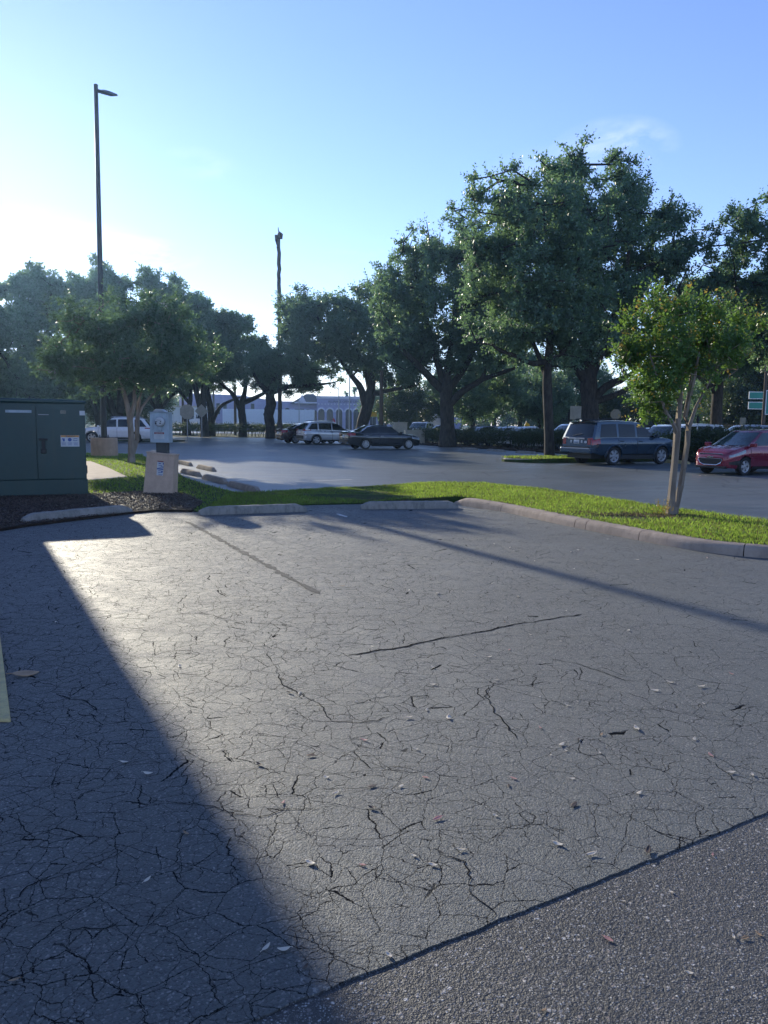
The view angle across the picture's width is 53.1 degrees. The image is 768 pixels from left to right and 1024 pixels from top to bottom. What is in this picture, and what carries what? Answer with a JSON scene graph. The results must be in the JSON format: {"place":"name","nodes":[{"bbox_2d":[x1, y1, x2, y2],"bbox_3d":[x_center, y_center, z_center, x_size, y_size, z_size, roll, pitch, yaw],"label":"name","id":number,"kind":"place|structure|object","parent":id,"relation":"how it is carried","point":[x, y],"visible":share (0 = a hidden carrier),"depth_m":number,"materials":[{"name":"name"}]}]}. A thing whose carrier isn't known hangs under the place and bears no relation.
{"place":"outdoors","nodes":[
{"label":"outdoors","id":0,"kind":"place"},
{"bbox_2d":[86,461,126,479],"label":"walkway","id":1,"kind":"structure","parent":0,"point":[97,471],"depth_m":22.12,"materials":[{"name":"concrete"}]},
{"bbox_2d":[86,452,236,511],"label":"lawn","id":2,"kind":"structure","parent":0,"point":[142,488],"depth_m":18.34,"materials":[{"name":"plant"}]},
{"bbox_2d":[90,84,117,455],"bbox_3d":[-11.728,-9.884,32.200,1.486,15.195,1.100,1,7,0],"label":"light pole","id":3,"kind":"object","parent":2,"relation":"on","point":[103,445],"visible":0.93,"depth_m":32.09,"materials":[{"name":"metal"}]},
{"bbox_2d":[19,279,238,462],"bbox_3d":[-8.957,-4.989,27.787,7.272,6.533,4.384,1,7,0],"label":"crepe myrtle","id":4,"kind":"object","parent":2,"relation":"on","point":[133,360],"visible":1,"depth_m":26.96,"materials":[{"name":"green plant"}]},
{"bbox_2d":[93,431,264,433],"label":"street","id":5,"kind":"structure","parent":0,"point":[217,432],"depth_m":112.07,"materials":[{"name":"grey asphalt"}]},
{"bbox_2d":[354,382,404,424],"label":"broadleaf tree","id":6,"kind":"object","parent":5,"relation":"on","point":[376,397],"visible":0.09,"depth_m":117.34,"materials":[{"name":"green wood"}]},
{"bbox_2d":[179,393,460,430],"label":"office building","id":7,"kind":"structure","parent":0,"point":[325,407],"depth_m":155.28,"materials":[{"name":"white paint"}]},
{"bbox_2d":[317,407,325,419],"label":"arched window","id":8,"kind":"structure","parent":7,"relation":"in","point":[320,410],"depth_m":155.26,"materials":[{"name":"glass"}]},
{"bbox_2d":[326,408,333,419],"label":"arched window","id":9,"kind":"structure","parent":7,"relation":"in","point":[329,411],"depth_m":155.15,"materials":[{"name":"glass"}]},
{"bbox_2d":[335,408,343,426],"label":"arched window","id":10,"kind":"structure","parent":7,"relation":"in","point":[340,409],"depth_m":155.11,"materials":[{"name":"glass"}]},
{"bbox_2d":[344,408,352,429],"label":"arched window","id":11,"kind":"structure","parent":7,"relation":"in","point":[346,410],"depth_m":155.07,"materials":[{"name":"glass"}]},
{"bbox_2d":[352,408,359,429],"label":"arched window","id":12,"kind":"structure","parent":7,"relation":"in","point":[355,412],"depth_m":154.96,"materials":[{"name":"glass"}]},
{"bbox_2d":[0,504,767,1023],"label":"sealed pavement","id":13,"kind":"structure","parent":0,"point":[124,648],"depth_m":3.79,"materials":[{"name":"grey asphalt"}]},
{"bbox_2d":[0,639,10,721],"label":"yellow edge","id":14,"kind":"object","parent":13,"relation":"on","point":[4,711],"visible":1,"depth_m":4.23,"materials":[{"name":"paint"}]},
{"bbox_2d":[6,670,38,675],"bbox_3d":[-2.175,0.969,4.628,0.183,0.013,0.078,3,16,-35],"label":"fallen leaf","id":15,"kind":"object","parent":13,"relation":"on","point":[25,673],"visible":1,"depth_m":4.64,"materials":[{"name":"grey plant"}]},
{"bbox_2d":[3,834,150,902],"bbox_3d":[-1.043,1.225,2.663,0.050,0.001,0.563,7,9,42],"label":"pavement crack","id":16,"kind":"object","parent":13,"relation":"on","point":[63,874],"visible":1,"depth_m":2.59,"materials":[{"name":"black asphalt"}]},
{"bbox_2d":[198,503,306,514],"bbox_3d":[-2.213,-0.053,13.057,1.834,0.140,0.176,-2,7,-23],"label":"wheel stop","id":17,"kind":"object","parent":13,"relation":"on","point":[247,509],"visible":1,"depth_m":12.98,"materials":[{"name":"concrete"}]},
{"bbox_2d":[185,521,319,593],"bbox_3d":[-1.817,0.438,9.407,0.129,0.001,5.564,-3,7,-26],"label":"worn bay line","id":18,"kind":"object","parent":13,"relation":"on","point":[267,565],"visible":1,"depth_m":8.62,"materials":[{"name":"paint"}]},
{"bbox_2d":[264,648,392,722],"bbox_3d":[-0.528,1.009,4.594,0.314,0.001,1.565,-4,8,-36],"label":"pavement crack","id":19,"kind":"object","parent":13,"relation":"on","point":[317,702],"visible":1,"depth_m":4.21,"materials":[{"name":"black asphalt"}]},
{"bbox_2d":[360,501,457,508],"bbox_3d":[0.469,-0.134,14.051,1.805,0.139,0.179,-1,7,-11],"label":"wheel stop","id":20,"kind":"object","parent":13,"relation":"on","point":[409,505],"visible":1,"depth_m":13.98,"materials":[{"name":"concrete"}]},
{"bbox_2d":[349,614,581,654],"bbox_3d":[0.689,0.894,5.719,2.253,0.001,0.075,-4,8,-34],"label":"pavement crack","id":21,"kind":"object","parent":13,"relation":"on","point":[452,636],"visible":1,"depth_m":5.54,"materials":[{"name":"black asphalt"}]},
{"bbox_2d":[438,852,495,919],"bbox_3d":[0.296,1.248,2.604,0.079,0.001,0.432,-2,7,-23],"label":"pavement crack","id":22,"kind":"object","parent":13,"relation":"on","point":[469,880],"visible":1,"depth_m":2.62,"materials":[{"name":"black asphalt"}]},
{"bbox_2d":[0,0,767,425],"label":"sky","id":23,"kind":"structure","parent":0,"point":[334,125],"materials":[{"name":"blue"}]},
{"bbox_2d":[85,425,695,455],"bbox_3d":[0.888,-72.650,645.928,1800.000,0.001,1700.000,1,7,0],"label":"ground","id":24,"kind":"structure","parent":0,"point":[231,435],"depth_m":86.84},
{"bbox_2d":[67,389,116,426],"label":"oak tree","id":25,"kind":"object","parent":24,"relation":"on","point":[97,416],"visible":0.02,"depth_m":83.15,"materials":[{"name":"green plant"}]},
{"bbox_2d":[85,388,136,424],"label":"broadleaf tree","id":26,"kind":"object","parent":24,"relation":"on","point":[88,407],"visible":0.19,"depth_m":93.02,"materials":[{"name":"green plant"}]},
{"bbox_2d":[85,394,178,426],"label":"wood","id":27,"kind":"object","parent":24,"relation":"on","point":[176,403],"visible":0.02,"depth_m":184.93,"materials":[{"name":"green plant"}]},
{"bbox_2d":[128,389,175,422],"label":"broadleaf tree","id":28,"kind":"object","parent":24,"relation":"on","point":[148,408],"visible":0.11,"depth_m":107.09,"materials":[{"name":"green plant"}]},
{"bbox_2d":[136,383,190,408],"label":"oak tree","id":29,"kind":"object","parent":24,"relation":"on","point":[157,405],"visible":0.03,"depth_m":84.99,"materials":[{"name":"green plant"}]},
{"bbox_2d":[147,406,206,428],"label":"white building","id":30,"kind":"structure","parent":24,"relation":"on","point":[176,416],"depth_m":148.89,"materials":[{"name":"white paint"}]},
{"bbox_2d":[165,365,215,434],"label":"oak tree","id":31,"kind":"object","parent":24,"relation":"on","point":[185,393],"visible":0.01,"depth_m":86.98,"materials":[{"name":"green plant"}]},
{"bbox_2d":[176,371,239,435],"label":"oak tree","id":32,"kind":"object","parent":24,"relation":"on","point":[212,415],"visible":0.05,"depth_m":85.05,"materials":[{"name":"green plant"}]},
{"bbox_2d":[172,421,253,435],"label":"hedge","id":33,"kind":"object","parent":24,"relation":"on","point":[216,428],"visible":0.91,"depth_m":84.56,"materials":[{"name":"green plant"}]},
{"bbox_2d":[181,287,260,436],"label":"oak tree","id":34,"kind":"object","parent":24,"relation":"on","point":[232,326],"visible":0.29,"depth_m":77.79,"materials":[{"name":"green plant"}]},
{"bbox_2d":[197,333,273,436],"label":"oak tree","id":35,"kind":"object","parent":24,"relation":"on","point":[242,402],"visible":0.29,"depth_m":82.02,"materials":[{"name":"green plant"}]},
{"bbox_2d":[222,409,314,425],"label":"semi trailer","id":36,"kind":"object","parent":24,"relation":"on","point":[257,415],"visible":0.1,"depth_m":129.80,"materials":[{"name":"white metal"}]},
{"bbox_2d":[243,422,303,436],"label":"hedge","id":37,"kind":"object","parent":24,"relation":"on","point":[260,427],"visible":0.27,"depth_m":81.68,"materials":[{"name":"green plant"}]},
{"bbox_2d":[379,370,382,424],"bbox_3d":[-0.215,-8.352,61.449,0.339,5.849,0.330,1,7,0],"label":"utility pole","id":38,"kind":"object","parent":24,"relation":"on","point":[381,402],"visible":0.6,"depth_m":61.27,"materials":[{"name":"grey wood"}]},
{"bbox_2d":[373,381,439,426],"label":"broadleaf tree","id":39,"kind":"object","parent":24,"relation":"on","point":[411,407],"visible":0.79,"depth_m":85.79,"materials":[{"name":"green plant"}]},
{"bbox_2d":[409,422,433,429],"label":"parked suv","id":40,"kind":"object","parent":24,"relation":"on","point":[415,425],"visible":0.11,"depth_m":76.97,"materials":[{"name":"white paint"}]},
{"bbox_2d":[423,352,533,443],"bbox_3d":[7.756,-10.088,65.532,8.478,8.623,8.208,-1,7,-12],"label":"broadleaf tree","id":41,"kind":"object","parent":24,"relation":"on","point":[484,396],"visible":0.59,"depth_m":64.50,"materials":[{"name":"green plant"}]},
{"bbox_2d":[457,355,534,425],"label":"broadleaf tree","id":42,"kind":"object","parent":24,"relation":"on","point":[493,420],"visible":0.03,"depth_m":82.68,"materials":[{"name":"green plant"}]},
{"bbox_2d":[505,347,560,426],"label":"broadleaf tree","id":43,"kind":"object","parent":24,"relation":"on","point":[532,358],"depth_m":89.63,"materials":[{"name":"green plant"}]},
{"bbox_2d":[499,367,578,428],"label":"broadleaf tree","id":44,"kind":"object","parent":24,"relation":"on","point":[563,394],"visible":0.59,"depth_m":71.82,"materials":[{"name":"green plant"}]},
{"bbox_2d":[533,403,581,428],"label":"broadleaf tree","id":45,"kind":"object","parent":24,"relation":"on","point":[563,421],"visible":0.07,"depth_m":107.13,"materials":[{"name":"green plant"}]},
{"bbox_2d":[525,346,620,423],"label":"broadleaf tree","id":46,"kind":"object","parent":24,"relation":"on","point":[602,378],"visible":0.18,"depth_m":79.39,"materials":[{"name":"green plant"}]},
{"bbox_2d":[461,409,726,429],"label":"wood","id":47,"kind":"object","parent":24,"relation":"on","point":[509,421],"visible":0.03,"depth_m":171.85,"materials":[{"name":"green plant"}]},
{"bbox_2d":[577,386,641,421],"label":"broadleaf tree","id":48,"kind":"object","parent":24,"relation":"on","point":[609,406],"visible":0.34,"depth_m":83.74,"materials":[{"name":"green plant"}]},
{"bbox_2d":[611,409,620,420],"bbox_3d":[18.505,-6.754,61.601,0.806,2.924,0.060,1,7,0],"label":"stop sign","id":49,"kind":"object","parent":24,"relation":"on","point":[615,413],"visible":0.72,"depth_m":61.45,"materials":[{"name":"grey metal"}]},
{"bbox_2d":[628,400,675,427],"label":"broadleaf tree","id":50,"kind":"object","parent":24,"relation":"on","point":[663,417],"visible":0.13,"depth_m":103.13,"materials":[{"name":"green plant"}]},
{"bbox_2d":[648,425,684,434],"bbox_3d":[16.633,-4.353,45.783,4.530,1.692,1.840,-6,9,-45],"label":"parked suv","id":51,"kind":"object","parent":24,"relation":"on","point":[661,429],"visible":0.06,"depth_m":45.31,"materials":[{"name":"white paint"}]},
{"bbox_2d":[668,383,709,423],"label":"broadleaf tree","id":52,"kind":"object","parent":24,"relation":"on","point":[698,419],"visible":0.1,"depth_m":102.49,"materials":[{"name":"green plant"}]},
{"bbox_2d":[677,379,713,414],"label":"broadleaf tree","id":53,"kind":"object","parent":24,"relation":"on","point":[693,402],"visible":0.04,"depth_m":92.34,"materials":[{"name":"green plant"}]},
{"bbox_2d":[681,424,724,433],"bbox_3d":[18.411,-4.489,46.769,4.950,1.781,1.996,0,7,-10],"label":"parked suv","id":54,"kind":"object","parent":24,"relation":"on","point":[705,425],"depth_m":46.05,"materials":[{"name":"white paint"}]},
{"bbox_2d":[693,185,767,372],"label":"oak tree","id":55,"kind":"object","parent":24,"relation":"on","point":[747,230],"visible":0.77,"depth_m":40.87,"materials":[{"name":"green plant"}]},
{"bbox_2d":[86,437,767,519],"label":"parking lot","id":56,"kind":"structure","parent":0,"point":[263,464],"depth_m":25.51,"materials":[{"name":"grey asphalt"}]},
{"bbox_2d":[0,257,127,401],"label":"oak tree","id":57,"kind":"object","parent":56,"relation":"on","point":[21,316],"visible":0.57,"depth_m":68.17,"materials":[{"name":"green plant"}]},
{"bbox_2d":[0,490,203,530],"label":"mulch bed","id":58,"kind":"object","parent":56,"relation":"on","point":[37,523],"visible":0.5,"depth_m":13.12,"materials":[{"name":"brown plant"}]},
{"bbox_2d":[0,398,87,496],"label":"transformer cabinet","id":59,"kind":"object","parent":58,"relation":"on","point":[42,446],"visible":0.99,"depth_m":15.16,"materials":[{"name":"green metal"}]},
{"bbox_2d":[20,505,132,521],"bbox_3d":[-4.769,0.016,12.052,0.179,0.139,1.835,6,8,36],"label":"wheel stop","id":60,"kind":"object","parent":58,"relation":"on","point":[61,514],"visible":0.91,"depth_m":11.92,"materials":[{"name":"concrete"}]},
{"bbox_2d":[143,409,179,493],"bbox_3d":[-4.654,-1.210,15.989,0.698,1.851,0.413,1,7,6],"label":"meter pedestal","id":61,"kind":"object","parent":58,"relation":"on","point":[161,471],"visible":0.95,"depth_m":15.92,"materials":[{"name":"concrete"}]},
{"bbox_2d":[85,416,149,441],"bbox_3d":[-18.692,-5.783,53.867,4.980,1.829,2.311,-1,7,-11],"label":"parked suv","id":62,"kind":"object","parent":56,"relation":"on","point":[117,426],"visible":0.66,"depth_m":53.03,"materials":[{"name":"white paint"}]},
{"bbox_2d":[59,252,220,417],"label":"oak tree","id":63,"kind":"object","parent":56,"relation":"on","point":[148,278],"visible":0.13,"depth_m":72.92,"materials":[{"name":"green plant"}]},
{"bbox_2d":[180,405,193,440],"bbox_3d":[-14.793,-6.714,57.827,1.067,2.699,0.060,1,7,0],"label":"stop sign","id":64,"kind":"object","parent":56,"relation":"on","point":[187,412],"visible":1,"depth_m":57.71,"materials":[{"name":"grey metal"}]},
{"bbox_2d":[180,468,201,476],"bbox_3d":[-5.660,-1.169,22.523,0.177,0.139,2.041,-3,7,-28],"label":"wheel stop","id":65,"kind":"object","parent":56,"relation":"on","point":[195,473],"visible":1,"depth_m":22.22,"materials":[{"name":"concrete"}]},
{"bbox_2d":[195,404,207,430],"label":"warning sign","id":66,"kind":"object","parent":56,"relation":"on","point":[201,410],"visible":1,"depth_m":74.37,"materials":[{"name":"grey metal"}]},
{"bbox_2d":[196,464,216,471],"bbox_3d":[-5.732,-1.427,24.756,0.178,0.139,1.928,-3,7,-28],"label":"wheel stop","id":67,"kind":"object","parent":56,"relation":"on","point":[206,468],"visible":1,"depth_m":24.42,"materials":[{"name":"concrete"}]},
{"bbox_2d":[202,474,227,483],"bbox_3d":[-4.415,-0.868,20.038,0.178,0.139,2.040,-3,7,-28],"label":"wheel stop","id":68,"kind":"object","parent":56,"relation":"on","point":[215,479],"visible":0.98,"depth_m":19.75,"materials":[{"name":"concrete"}]},
{"bbox_2d":[227,481,260,491],"bbox_3d":[-3.244,-0.588,17.729,0.178,0.138,2.109,-3,7,-28],"label":"wheel stop","id":69,"kind":"object","parent":56,"relation":"on","point":[240,486],"visible":0.95,"depth_m":17.54,"materials":[{"name":"concrete"}]},
{"bbox_2d":[275,227,282,428],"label":"dead palm","id":70,"kind":"object","parent":56,"relation":"on","point":[278,236],"visible":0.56,"depth_m":70.80,"materials":[{"name":"plant"}]},
{"bbox_2d":[229,332,347,438],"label":"oak tree","id":71,"kind":"object","parent":56,"relation":"on","point":[263,361],"visible":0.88,"depth_m":71.71,"materials":[{"name":"green plant"}]},
{"bbox_2d":[275,423,334,443],"bbox_3d":[-5.746,-5.964,58.293,4.830,1.492,2.152,-2,7,-26],"label":"parked sedan","id":72,"kind":"object","parent":56,"relation":"on","point":[287,435],"visible":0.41,"depth_m":56.95,"materials":[{"name":"black paint"}]},
{"bbox_2d":[296,420,349,444],"bbox_3d":[-4.011,-5.808,55.987,4.580,1.749,2.171,-2,7,-26],"label":"parked suv","id":73,"kind":"object","parent":56,"relation":"on","point":[315,432],"visible":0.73,"depth_m":54.91,"materials":[{"name":"silver metal"}]},
{"bbox_2d":[271,268,429,428],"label":"oak tree","id":74,"kind":"object","parent":56,"relation":"on","point":[342,329],"visible":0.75,"depth_m":66.34,"materials":[{"name":"green plant"}]},
{"bbox_2d":[339,424,419,448],"bbox_3d":[-0.245,-4.603,47.041,4.850,1.492,2.153,-2,7,-24],"label":"parked sedan","id":75,"kind":"object","parent":56,"relation":"on","point":[365,437],"visible":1,"depth_m":46.19,"materials":[{"name":"black paint"}]},
{"bbox_2d":[393,422,407,433],"bbox_3d":[1.291,-6.364,61.675,1.120,1.683,0.780,0,7,-8],"label":"electrical cabinet","id":76,"kind":"object","parent":56,"relation":"on","point":[399,427],"visible":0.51,"depth_m":61.26,"materials":[{"name":"grey metal"}]},
{"bbox_2d":[404,430,424,442],"bbox_3d":[2.365,-5.826,59.722,1.560,1.087,0.860,0,7,-8],"label":"electrical cabinet","id":77,"kind":"object","parent":56,"relation":"on","point":[419,434],"visible":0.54,"depth_m":59.32,"materials":[{"name":"grey metal"}]},
{"bbox_2d":[197,481,767,544],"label":"verge","id":78,"kind":"structure","parent":56,"relation":"on","point":[368,496],"depth_m":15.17,"materials":[{"name":"green plant"}]},
{"bbox_2d":[566,510,708,516],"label":"dry litter","id":79,"kind":"object","parent":78,"relation":"on","point":[653,514],"visible":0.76,"depth_m":12.30,"materials":[{"name":"brown plant"}]},
{"bbox_2d":[600,272,767,514],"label":"crepe myrtle","id":80,"kind":"object","parent":78,"relation":"on","point":[681,352],"visible":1,"depth_m":12.13,"materials":[{"name":"green plant"}]},
{"bbox_2d":[461,426,513,445],"bbox_3d":[7.700,-5.619,56.716,4.810,1.492,1.820,-3,7,-29],"label":"parked sedan","id":81,"kind":"object","parent":56,"relation":"on","point":[480,427],"visible":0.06,"depth_m":55.81,"materials":[{"name":"paint"}]},
{"bbox_2d":[478,426,535,446],"bbox_3d":[9.019,-5.374,54.729,4.810,1.492,1.820,-4,8,-34],"label":"parked sedan","id":82,"kind":"object","parent":56,"relation":"on","point":[503,428],"visible":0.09,"depth_m":53.95,"materials":[{"name":"white paint"}]},
{"bbox_2d":[496,426,542,447],"bbox_3d":[9.841,-5.021,51.749,4.810,1.492,1.820,-3,7,-29],"label":"parked sedan","id":83,"kind":"object","parent":56,"relation":"on","point":[519,428],"visible":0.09,"depth_m":50.79,"materials":[{"name":"white paint"}]},
{"bbox_2d":[535,424,568,449],"bbox_3d":[11.642,-4.757,48.762,4.530,1.692,1.840,-3,7,-29],"label":"parked suv","id":84,"kind":"object","parent":56,"relation":"on","point":[563,426],"visible":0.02,"depth_m":48.31,"materials":[{"name":"white paint"}]},
{"bbox_2d":[420,441,695,461],"bbox_3d":[11.242,-3.356,43.901,3.754,0.110,51.843,-2,7,-26],"label":"hedge bed","id":85,"kind":"object","parent":56,"relation":"on","point":[509,449],"depth_m":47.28,"materials":[{"name":"soil"}]},
{"bbox_2d":[390,426,492,446],"bbox_3d":[3.699,-5.989,59.419,2.119,1.538,17.208,-2,7,-24],"label":"hedge","id":86,"kind":"object","parent":85,"relation":"on","point":[463,434],"visible":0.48,"depth_m":54.52,"materials":[{"name":"green plant"}]},
{"bbox_2d":[367,197,522,446],"bbox_3d":[4.526,-12.436,52.364,11.471,16.254,11.882,1,7,0],"label":"oak tree","id":87,"kind":"object","parent":85,"relation":"on","point":[399,345],"visible":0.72,"depth_m":51.09,"materials":[{"name":"green plant"}]},
{"bbox_2d":[480,426,565,450],"bbox_3d":[10.110,-4.446,46.370,2.222,1.606,13.271,-3,7,-26],"label":"hedge","id":88,"kind":"object","parent":85,"relation":"on","point":[531,437],"visible":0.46,"depth_m":48.35,"materials":[{"name":"green plant"}]},
{"bbox_2d":[511,124,715,420],"bbox_3d":[12.598,-12.065,43.872,11.600,17.249,10.856,1,7,0],"label":"oak tree","id":89,"kind":"object","parent":85,"relation":"on","point":[669,262],"visible":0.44,"depth_m":41.73,"materials":[{"name":"green plant"}]},
{"bbox_2d":[662,423,766,461],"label":"hedge","id":90,"kind":"object","parent":85,"relation":"on","point":[699,438],"visible":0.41,"depth_m":33.47,"materials":[{"name":"green plant"}]},
{"bbox_2d":[570,406,580,420],"bbox_3d":[9.495,-3.991,38.276,0.550,2.545,0.060,1,7,0],"label":"sign board","id":91,"kind":"object","parent":56,"relation":"on","point":[575,412],"visible":0.6,"depth_m":38.14,"materials":[{"name":"grey metal"}]},
{"bbox_2d":[501,456,671,462],"bbox_3d":[9.223,-2.367,34.478,8.866,0.250,2.322,-3,7,-27],"label":"island","id":92,"kind":"object","parent":56,"relation":"on","point":[565,460],"visible":0.45,"depth_m":32.55,"materials":[{"name":"grey concrete"}]},
{"bbox_2d":[449,149,626,455],"bbox_3d":[6.995,-8.891,34.086,7.845,13.256,7.796,6,8,37],"label":"oak tree","id":93,"kind":"object","parent":92,"relation":"on","point":[535,313],"visible":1,"depth_m":32.88,"materials":[{"name":"green plant"}]},
{"bbox_2d":[504,454,671,458],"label":"grass","id":94,"kind":"structure","parent":92,"relation":"on","point":[536,456],"depth_m":32.70,"materials":[{"name":"green plant"}]},
{"bbox_2d":[454,498,767,557],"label":"kerb","id":95,"kind":"structure","parent":56,"relation":"on","point":[700,544],"depth_m":10.63,"materials":[{"name":"grey concrete"}]},
{"bbox_2d":[560,418,672,464],"bbox_3d":[9.807,-2.946,32.103,4.890,1.856,2.292,-3,7,-29],"label":"parked suv","id":96,"kind":"object","parent":56,"relation":"on","point":[611,441],"visible":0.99,"depth_m":31.04,"materials":[{"name":"blue metal"}]},
{"bbox_2d":[695,428,767,474],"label":"parked hatchback","id":97,"kind":"object","parent":56,"relation":"on","point":[742,451],"visible":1,"depth_m":25.49,"materials":[{"name":"paint"}]},
{"bbox_2d":[249,812,767,1023],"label":"aggregate lane","id":98,"kind":"structure","parent":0,"point":[562,960],"depth_m":2.22,"materials":[{"name":"grey asphalt"}]},
{"label":"far parking lot","id":99,"kind":"structure","parent":0,"visible":0},
{"bbox_2d":[640,271,767,424],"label":"oak tree","id":100,"kind":"object","parent":99,"relation":"on","point":[717,407],"visible":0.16,"depth_m":50.05,"materials":[{"name":"green plant"}]},
{"bbox_2d":[698,365,767,428],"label":"broadleaf tree","id":101,"kind":"object","parent":99,"relation":"on","point":[735,401],"visible":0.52,"depth_m":81.31,"materials":[{"name":"green plant"}]},
{"bbox_2d":[729,425,767,429],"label":"parked suv","id":102,"kind":"object","parent":99,"relation":"on","point":[754,426],"visible":0.05,"depth_m":51.80,"materials":[{"name":"grey paint"}]},
{"bbox_2d":[748,402,762,408],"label":"road sign","id":103,"kind":"object","parent":99,"relation":"on","point":[754,405],"visible":0.46,"depth_m":69.25,"materials":[{"name":"teal metal"}]},
{"bbox_2d":[749,392,762,398],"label":"road sign","id":104,"kind":"object","parent":99,"relation":"on","point":[755,395],"visible":0.52,"depth_m":69.15,"materials":[{"name":"teal metal"}]},
{"bbox_2d":[761,367,767,424],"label":"road sign","id":105,"kind":"object","parent":99,"relation":"on","point":[765,404],"visible":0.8,"depth_m":65.13,"materials":[{"name":"metal"}]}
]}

